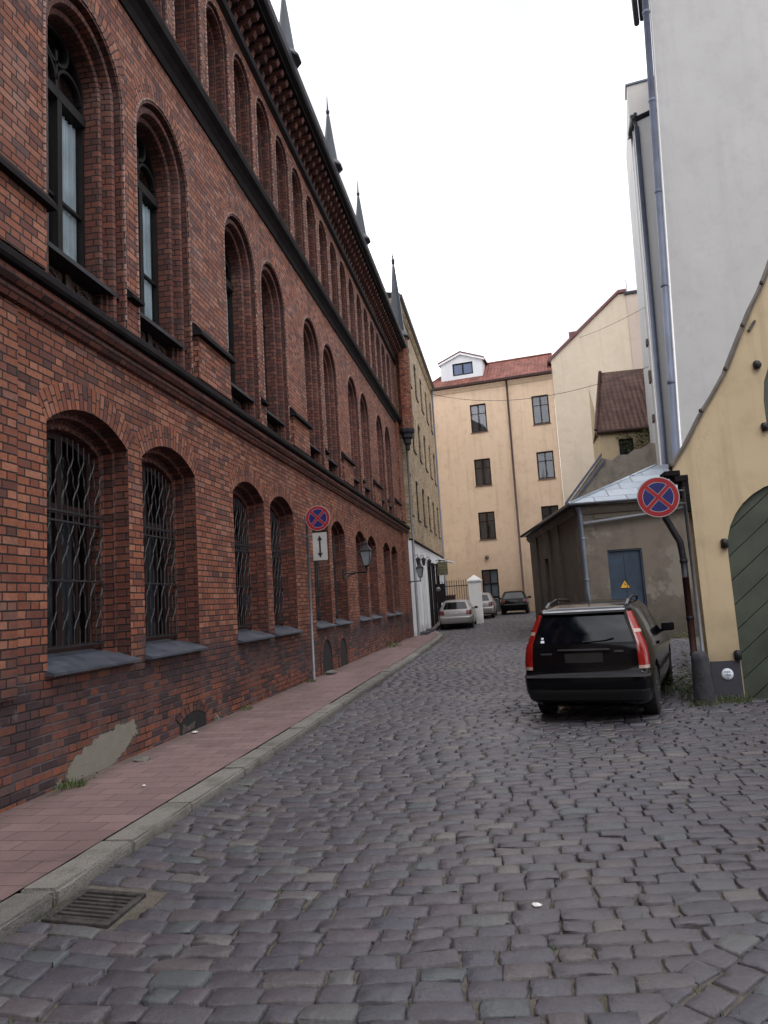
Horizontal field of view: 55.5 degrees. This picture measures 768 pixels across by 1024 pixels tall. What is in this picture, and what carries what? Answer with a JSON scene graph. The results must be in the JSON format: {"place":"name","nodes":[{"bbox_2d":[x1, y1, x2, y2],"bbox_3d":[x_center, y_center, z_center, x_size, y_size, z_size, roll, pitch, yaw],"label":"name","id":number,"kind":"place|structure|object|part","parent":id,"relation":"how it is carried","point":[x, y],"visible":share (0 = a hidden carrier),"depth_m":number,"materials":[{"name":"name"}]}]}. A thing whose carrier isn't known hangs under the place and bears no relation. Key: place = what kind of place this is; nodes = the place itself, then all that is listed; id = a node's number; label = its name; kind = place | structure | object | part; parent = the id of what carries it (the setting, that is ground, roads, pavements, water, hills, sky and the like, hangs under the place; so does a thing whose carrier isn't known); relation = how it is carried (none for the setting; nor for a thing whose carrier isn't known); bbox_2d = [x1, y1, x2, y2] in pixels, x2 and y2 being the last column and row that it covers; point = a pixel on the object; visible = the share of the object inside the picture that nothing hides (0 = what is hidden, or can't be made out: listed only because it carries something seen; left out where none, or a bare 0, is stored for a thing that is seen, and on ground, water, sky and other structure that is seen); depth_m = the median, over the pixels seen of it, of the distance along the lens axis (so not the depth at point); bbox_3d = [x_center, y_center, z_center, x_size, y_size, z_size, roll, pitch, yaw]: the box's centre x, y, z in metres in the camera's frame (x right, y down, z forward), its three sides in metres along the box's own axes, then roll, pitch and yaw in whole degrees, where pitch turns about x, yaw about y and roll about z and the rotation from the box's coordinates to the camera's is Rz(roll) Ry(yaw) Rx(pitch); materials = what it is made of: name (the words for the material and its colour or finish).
{"place":"outdoors","nodes":[
{"label":"outdoors","id":0,"kind":"place"},
{"bbox_2d":[0,621,439,900],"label":"pavement","id":1,"kind":"structure","parent":0,"point":[42,835],"depth_m":6.71,"materials":[{"name":"brick"}]},
{"bbox_2d":[49,770,100,794],"bbox_3d":[-2.806,2.480,6.694,0.270,0.109,0.886,-5,-7,9],"label":"weed","id":2,"kind":"object","parent":1,"relation":"on","point":[82,783],"visible":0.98,"depth_m":6.60,"materials":[{"name":"green plant"}]},
{"bbox_2d":[132,756,149,761],"bbox_3d":[-2.538,2.588,7.633,0.176,0.070,0.144,-2,-7,-10],"label":"broken stone","id":3,"kind":"object","parent":1,"relation":"on","point":[141,759],"visible":0.87,"depth_m":7.60,"materials":[{"name":"stone"}]},
{"bbox_2d":[0,0,414,812],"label":"brick building","id":4,"kind":"structure","parent":1,"relation":"on","point":[204,352],"depth_m":10.06,"materials":[{"name":"brick"}]},
{"bbox_2d":[47,22,119,303],"bbox_3d":[-3.565,-3.941,8.043,0.550,3.570,1.440,-5,-7,9],"label":"window","id":5,"kind":"structure","parent":4,"relation":"in","point":[66,120],"depth_m":8.27,"materials":[{"name":"clear glass"}]},
{"bbox_2d":[45,430,141,676],"bbox_3d":[-3.239,0.288,7.505,0.720,2.621,1.580,-5,-7,9],"label":"window","id":6,"kind":"structure","parent":4,"relation":"in","point":[70,650],"depth_m":7.70,"materials":[{"name":"black glass"}]},
{"bbox_2d":[136,131,186,355],"bbox_3d":[-3.262,-3.736,9.836,0.550,3.570,1.440,-5,-7,9],"label":"window","id":7,"kind":"structure","parent":4,"relation":"in","point":[152,333],"depth_m":10.18,"materials":[{"name":"glass"}]},
{"bbox_2d":[142,463,207,658],"bbox_3d":[-2.937,0.493,9.298,0.720,2.621,1.580,-5,-7,9],"label":"window","id":8,"kind":"structure","parent":4,"relation":"in","point":[156,573],"depth_m":9.57,"materials":[{"name":"metal"}]},
{"bbox_2d":[225,246,255,407],"bbox_3d":[-2.779,-3.409,12.697,0.550,3.570,1.440,-5,-7,9],"label":"window","id":9,"kind":"structure","parent":4,"relation":"in","point":[238,396],"depth_m":13.14,"materials":[{"name":"glass"}]},
{"bbox_2d":[233,497,275,642],"bbox_3d":[-2.454,0.820,12.159,0.720,2.621,1.580,-5,-7,9],"label":"window","id":10,"kind":"structure","parent":4,"relation":"in","point":[244,635],"depth_m":12.45,"materials":[{"name":"metal"}]},
{"bbox_2d":[262,300,286,430],"bbox_3d":[-2.391,-3.107,14.465,0.390,3.360,1.440,-5,-7,9],"label":"window","id":11,"kind":"structure","parent":4,"relation":"in","point":[272,420],"depth_m":14.85,"materials":[{"name":"glass"}]},
{"bbox_2d":[270,512,303,635],"bbox_3d":[-2.052,1.102,13.927,0.530,2.451,1.580,-5,-7,9],"label":"window","id":12,"kind":"structure","parent":4,"relation":"in","point":[280,630],"depth_m":14.25,"materials":[{"name":"metal"}]},
{"bbox_2d":[310,443,321,456],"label":"window","id":13,"kind":"structure","parent":4,"relation":"in","point":[313,449],"depth_m":17.39,"materials":[{"name":"glass"}]},
{"bbox_2d":[312,530,337,628],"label":"window","id":14,"kind":"structure","parent":4,"relation":"in","point":[320,624],"depth_m":17.05,"materials":[{"name":"metal"}]},
{"bbox_2d":[328,457,338,466],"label":"window","id":15,"kind":"structure","parent":4,"relation":"in","point":[330,462],"depth_m":19.10,"materials":[{"name":"glass"}]},
{"bbox_2d":[332,536,352,625],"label":"window","id":16,"kind":"structure","parent":4,"relation":"in","point":[339,621],"depth_m":18.93,"materials":[{"name":"metal"}]},
{"bbox_2d":[342,538,371,579],"bbox_3d":[-0.702,1.191,18.863,0.784,1.067,0.288,-5,-7,9],"label":"wall lantern","id":17,"kind":"object","parent":4,"relation":"attached to","point":[365,550],"depth_m":18.75,"materials":[{"name":"metal"}]},
{"bbox_2d":[356,551,372,620],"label":"window","id":18,"kind":"structure","parent":4,"relation":"in","point":[362,618],"depth_m":21.86,"materials":[{"name":"metal"}]},
{"bbox_2d":[369,569,383,618],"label":"window","id":19,"kind":"structure","parent":4,"relation":"in","point":[374,616],"depth_m":23.50,"materials":[{"name":"metal"}]},
{"bbox_2d":[408,560,422,583],"bbox_3d":[1.259,2.518,30.474,0.784,1.067,0.288,-5,-7,9],"label":"wall lantern","id":20,"kind":"object","parent":4,"relation":"attached to","point":[419,568],"depth_m":30.35,"materials":[{"name":"metal"}]},
{"bbox_2d":[304,506,329,680],"bbox_3d":[-1.285,1.647,14.932,0.557,3.582,0.094,-5,-7,9],"label":"road sign","id":21,"kind":"object","parent":1,"relation":"on","point":[317,518],"visible":1,"depth_m":15.03,"materials":[{"name":"metal"}]},
{"bbox_2d":[325,670,336,674],"bbox_3d":[-1.171,3.517,16.029,0.223,0.101,0.243,-10,-9,41],"label":"broken stone","id":22,"kind":"object","parent":1,"relation":"on","point":[330,672],"visible":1,"depth_m":15.97,"materials":[{"name":"stone"}]},
{"bbox_2d":[387,641,400,646],"bbox_3d":[0.336,4.529,24.833,0.580,0.250,1.745,-5,-7,9],"label":"weed","id":23,"kind":"object","parent":1,"relation":"on","point":[392,644],"visible":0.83,"depth_m":24.69,"materials":[{"name":"green plant"}]},
{"bbox_2d":[0,611,767,1023],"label":"road","id":24,"kind":"structure","parent":0,"point":[592,849],"depth_m":4.24,"materials":[{"name":"stone"}]},
{"bbox_2d":[41,888,145,928],"bbox_3d":[-1.603,2.214,4.059,0.385,0.078,0.420,-5,-7,9],"label":"drain grate","id":25,"kind":"object","parent":24,"relation":"on","point":[100,908],"visible":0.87,"depth_m":4.04,"materials":[{"name":"grey metal"}]},
{"bbox_2d":[0,623,442,940],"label":"kerb","id":26,"kind":"structure","parent":24,"relation":"on","point":[45,894],"depth_m":5.17,"materials":[{"name":"stone"}]},
{"bbox_2d":[436,579,468,614],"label":"iron railing","id":27,"kind":"object","parent":24,"relation":"on","point":[441,593],"visible":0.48,"depth_m":40.60,"materials":[{"name":"black metal"}]},
{"bbox_2d":[439,599,477,628],"bbox_3d":[3.896,5.293,38.175,2.009,1.450,4.114,-5,-7,10],"label":"hatchback car","id":28,"kind":"object","parent":24,"relation":"on","point":[457,612],"visible":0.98,"depth_m":36.36,"materials":[{"name":"silver paint"}]},
{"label":"rear window","id":29,"kind":"part","parent":28,"relation":"part of","materials":[{"name":"grey glass"}]},
{"bbox_2d":[466,575,483,623],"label":"gate pillar","id":30,"kind":"structure","parent":24,"relation":"on","point":[475,591],"depth_m":39.18,"materials":[{"name":"paint"}]},
{"bbox_2d":[467,593,497,616],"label":"hatchback car","id":31,"kind":"object","parent":24,"relation":"on","point":[489,604],"visible":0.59,"depth_m":41.77,"materials":[{"name":"silver paint"}]},
{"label":"rear window","id":32,"kind":"part","parent":31,"relation":"part of","materials":[{"name":"grey glass"}]},
{"bbox_2d":[499,590,530,614],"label":"hatchback car","id":33,"kind":"object","parent":24,"relation":"on","point":[516,600],"visible":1,"depth_m":43.77,"materials":[{"name":"black paint"}]},
{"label":"rear window","id":34,"kind":"part","parent":33,"relation":"part of","materials":[{"name":"grey glass"}]},
{"bbox_2d":[532,902,541,906],"bbox_3d":[0.788,2.031,3.779,0.050,0.018,0.045,-8,-8,31],"label":"paper scrap","id":35,"kind":"object","parent":24,"relation":"on","point":[535,904],"visible":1,"depth_m":3.77,"materials":[{"name":"white paper"}]},
{"bbox_2d":[525,594,674,713],"bbox_3d":[3.432,2.045,11.193,1.888,1.608,4.712,-7,-8,24],"label":"estate car","id":36,"kind":"object","parent":24,"relation":"on","point":[604,652],"visible":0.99,"depth_m":9.26,"materials":[{"name":"black paint"}]},
{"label":"rear window","id":37,"kind":"part","parent":36,"relation":"part of","materials":[{"name":"black glass"}]},
{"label":"side window","id":38,"kind":"part","parent":36,"relation":"part of","materials":[{"name":"grey glass"}]},
{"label":"side window","id":39,"kind":"part","parent":36,"relation":"part of","materials":[{"name":"grey glass"}]},
{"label":"side window","id":40,"kind":"part","parent":36,"relation":"part of","materials":[{"name":"grey glass"}]},
{"bbox_2d":[628,110,679,464],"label":"bay building","id":41,"kind":"structure","parent":24,"relation":"on","point":[639,131],"depth_m":31.14,"materials":[{"name":"grey paint"}]},
{"bbox_2d":[637,477,703,650],"bbox_3d":[3.957,1.047,9.957,0.720,3.103,0.155,-3,-7,-5],"label":"road sign","id":42,"kind":"object","parent":24,"relation":"on","point":[658,496],"visible":1,"depth_m":10.09,"materials":[{"name":"metal"}]},
{"bbox_2d":[660,673,692,693],"bbox_3d":[4.535,2.603,11.204,0.869,0.264,1.181,-5,-7,9],"label":"weed","id":43,"kind":"object","parent":24,"relation":"on","point":[665,687],"visible":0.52,"depth_m":11.10,"materials":[{"name":"green plant"}]},
{"bbox_2d":[675,651,692,699],"bbox_3d":[4.301,2.311,10.366,0.352,0.657,0.397,-7,-8,26],"label":"weed","id":44,"kind":"object","parent":24,"relation":"on","point":[687,685],"visible":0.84,"depth_m":10.37,"materials":[{"name":"green plant"}]},
{"bbox_2d":[670,631,698,638],"bbox_3d":[9.136,3.703,22.132,1.372,0.230,0.773,-5,-7,9],"label":"weed","id":45,"kind":"object","parent":24,"relation":"on","point":[677,636],"visible":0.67,"depth_m":22.20,"materials":[{"name":"green plant"}]},
{"bbox_2d":[691,651,715,706],"bbox_3d":[4.296,2.251,9.856,0.284,0.750,0.280,-5,-7,9],"label":"guard stone","id":46,"kind":"object","parent":24,"relation":"on","point":[703,688],"visible":0.91,"depth_m":9.77,"materials":[{"name":"grey stone"}]},
{"bbox_2d":[688,699,720,706],"bbox_3d":[4.231,2.512,9.679,0.404,0.098,0.373,-5,-7,9],"label":"weed","id":47,"kind":"object","parent":24,"relation":"on","point":[705,704],"visible":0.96,"depth_m":9.63,"materials":[{"name":"green plant"}]},
{"bbox_2d":[716,691,753,703],"bbox_3d":[4.717,2.485,9.834,0.474,0.132,0.505,-8,-8,33],"label":"weed","id":48,"kind":"object","parent":24,"relation":"on","point":[739,700],"visible":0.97,"depth_m":9.78,"materials":[{"name":"green plant"}]},
{"bbox_2d":[1,674,767,1023],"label":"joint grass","id":49,"kind":"structure","parent":0,"point":[349,854],"depth_m":4.94,"materials":[{"name":"green plant"}]},
{"bbox_2d":[446,595,455,600],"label":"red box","id":50,"kind":"object","parent":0,"point":[449,596],"visible":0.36,"depth_m":40.96,"materials":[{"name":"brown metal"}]},
{"bbox_2d":[270,0,653,496],"label":"sky","id":51,"kind":"structure","parent":0,"point":[483,142],"materials":[{"name":"white"}]},
{"bbox_2d":[660,260,767,701],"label":"ochre gable house","id":52,"kind":"structure","parent":0,"point":[718,468],"depth_m":10.23,"materials":[{"name":"paint"}]},
{"bbox_2d":[722,668,733,679],"bbox_3d":[4.683,2.209,9.949,0.156,0.156,0.015,-5,-7,9],"label":"round sticker","id":53,"kind":"object","parent":52,"relation":"attached to","point":[727,673],"visible":1,"depth_m":9.95,"materials":[{"name":"white plastic"}]},
{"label":"ground","id":54,"kind":"structure","parent":0,"visible":0},
{"bbox_2d":[387,292,454,635],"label":"yellow brick building","id":55,"kind":"structure","parent":54,"relation":"on","point":[423,507],"depth_m":38.34,"materials":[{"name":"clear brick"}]},
{"bbox_2d":[413,365,418,402],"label":"window","id":56,"kind":"structure","parent":55,"relation":"in","point":[413,365],"depth_m":39.87,"materials":[{"name":"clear glass"}]},
{"bbox_2d":[416,484,421,522],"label":"window","id":57,"kind":"structure","parent":55,"relation":"in","point":[416,484],"depth_m":36.35,"materials":[{"name":"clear glass"}]},
{"bbox_2d":[418,428,422,464],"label":"window","id":58,"kind":"structure","parent":55,"relation":"in","point":[418,428],"depth_m":39.46,"materials":[{"name":"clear glass"}]},
{"bbox_2d":[420,555,425,565],"bbox_3d":[1.784,2.243,33.887,0.350,0.510,0.208,-5,-7,9],"label":"door lamp","id":59,"kind":"object","parent":55,"relation":"attached to","point":[423,559],"visible":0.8,"depth_m":33.82,"materials":[{"name":"metal"}]},
{"bbox_2d":[422,491,427,527],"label":"window","id":60,"kind":"structure","parent":55,"relation":"in","point":[422,491],"depth_m":39.00,"materials":[{"name":"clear glass"}]},
{"bbox_2d":[420,631,430,634],"bbox_3d":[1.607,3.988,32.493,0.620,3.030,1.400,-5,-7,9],"label":"doorstep","id":61,"kind":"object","parent":55,"relation":"in","point":[423,632],"depth_m":31.63,"materials":[{"name":"grey stone"}]},
{"bbox_2d":[426,628,435,631],"bbox_3d":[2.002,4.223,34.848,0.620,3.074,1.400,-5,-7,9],"label":"step","id":62,"kind":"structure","parent":55,"relation":"in","point":[429,629],"depth_m":34.11,"materials":[{"name":"grey stone"}]},
{"bbox_2d":[427,562,434,627],"bbox_3d":[2.293,4.290,37.496,0.350,3.372,1.200,-5,-7,9],"label":"door","id":63,"kind":"structure","parent":55,"relation":"in","point":[428,568],"depth_m":37.72,"materials":[{"name":"black glass"}]},
{"bbox_2d":[431,563,438,623],"bbox_3d":[2.652,4.463,39.661,0.350,3.322,1.200,-5,-7,9],"label":"door","id":64,"kind":"structure","parent":55,"relation":"in","point":[432,564],"depth_m":39.25,"materials":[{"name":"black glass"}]},
{"bbox_2d":[435,564,440,612],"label":"door","id":65,"kind":"structure","parent":55,"relation":"in","point":[437,576],"depth_m":41.59,"materials":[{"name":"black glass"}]},
{"bbox_2d":[435,560,447,574],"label":"shop sign","id":66,"kind":"object","parent":55,"relation":"attached to","point":[442,568],"visible":0.96,"depth_m":41.88,"materials":[{"name":"metal"}]},
{"bbox_2d":[431,351,563,612],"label":"apartment house","id":67,"kind":"structure","parent":54,"relation":"on","point":[500,480],"depth_m":50.11,"materials":[{"name":"yellow paint"}]},
{"bbox_2d":[470,403,487,433],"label":"window","id":68,"kind":"structure","parent":67,"relation":"in","point":[477,412],"depth_m":51.04,"materials":[{"name":"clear glass"}]},
{"bbox_2d":[474,458,491,486],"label":"window","id":69,"kind":"structure","parent":67,"relation":"in","point":[482,466],"depth_m":50.57,"materials":[{"name":"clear glass"}]},
{"bbox_2d":[478,511,495,540],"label":"window","id":70,"kind":"structure","parent":67,"relation":"in","point":[487,529],"depth_m":50.10,"materials":[{"name":"black glass"}]},
{"bbox_2d":[481,569,500,610],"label":"door","id":71,"kind":"structure","parent":67,"relation":"in","point":[490,581],"depth_m":49.55,"materials":[{"name":"grey glass"}]},
{"bbox_2d":[531,395,549,425],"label":"window","id":72,"kind":"structure","parent":67,"relation":"in","point":[540,405],"depth_m":49.75,"materials":[{"name":"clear glass"}]},
{"bbox_2d":[536,451,554,479],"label":"window","id":73,"kind":"structure","parent":67,"relation":"in","point":[545,460],"depth_m":49.28,"materials":[{"name":"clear glass"}]},
{"bbox_2d":[541,505,557,519],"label":"window","id":74,"kind":"structure","parent":67,"relation":"in","point":[546,511],"depth_m":48.93,"materials":[{"name":"black glass"}]},
{"bbox_2d":[547,280,642,504],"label":"gable house","id":75,"kind":"structure","parent":54,"relation":"on","point":[576,360],"depth_m":48.60,"materials":[{"name":"paint"}]},
{"bbox_2d":[582,307,644,336],"bbox_3d":[12.428,-10.456,40.915,0.024,4.524,16.082,-4,-7,6],"label":"overhead cable","id":76,"kind":"object","parent":75,"relation":"attached to","point":[617,321],"visible":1,"depth_m":38.04,"materials":[{"name":"metal"}]},
{"bbox_2d":[520,464,698,637],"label":"tin roofed shed","id":77,"kind":"structure","parent":54,"relation":"on","point":[582,547],"depth_m":23.17,"materials":[{"name":"paint"}]},
{"bbox_2d":[607,548,646,605],"bbox_3d":[7.696,2.579,22.991,1.060,2.830,0.074,-5,-7,8],"label":"door","id":78,"kind":"structure","parent":77,"relation":"in","point":[626,571],"depth_m":23.09,"materials":[{"name":"blue metal"}]},
{"bbox_2d":[565,443,656,504],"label":"rubble wall","id":79,"kind":"structure","parent":54,"relation":"on","point":[604,472],"depth_m":33.15,"materials":[{"name":"concrete"}]},
{"bbox_2d":[589,368,649,465],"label":"tile roofed house","id":80,"kind":"structure","parent":54,"relation":"on","point":[621,405],"depth_m":36.94,"materials":[{"name":"tile"}]},
{"bbox_2d":[618,438,633,454],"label":"window","id":81,"kind":"structure","parent":80,"relation":"in","point":[621,447],"depth_m":36.24,"materials":[{"name":"black glass"}]},
{"bbox_2d":[615,427,649,451],"bbox_3d":[12.398,-3.336,35.816,1.981,1.541,0.660,-5,-7,9],"label":"climbing plant","id":82,"kind":"object","parent":80,"relation":"attached to","point":[633,448],"visible":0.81,"depth_m":35.84,"materials":[{"name":"green plant"}]},
{"bbox_2d":[625,78,658,464],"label":"cream firewall building","id":83,"kind":"structure","parent":54,"relation":"on","point":[636,96],"depth_m":33.86,"materials":[{"name":"paint"}]},
{"bbox_2d":[433,366,648,400],"bbox_3d":[7.878,-7.273,40.070,0.024,3.480,18.002,1,-8,-32],"label":"overhead cable","id":84,"kind":"object","parent":83,"relation":"attached to","point":[541,396],"visible":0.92,"depth_m":39.55,"materials":[{"name":"metal"}]},
{"bbox_2d":[631,0,767,458],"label":"grey firewall building","id":85,"kind":"structure","parent":54,"relation":"on","point":[708,61],"depth_m":25.93,"materials":[{"name":"paint"}]}
]}

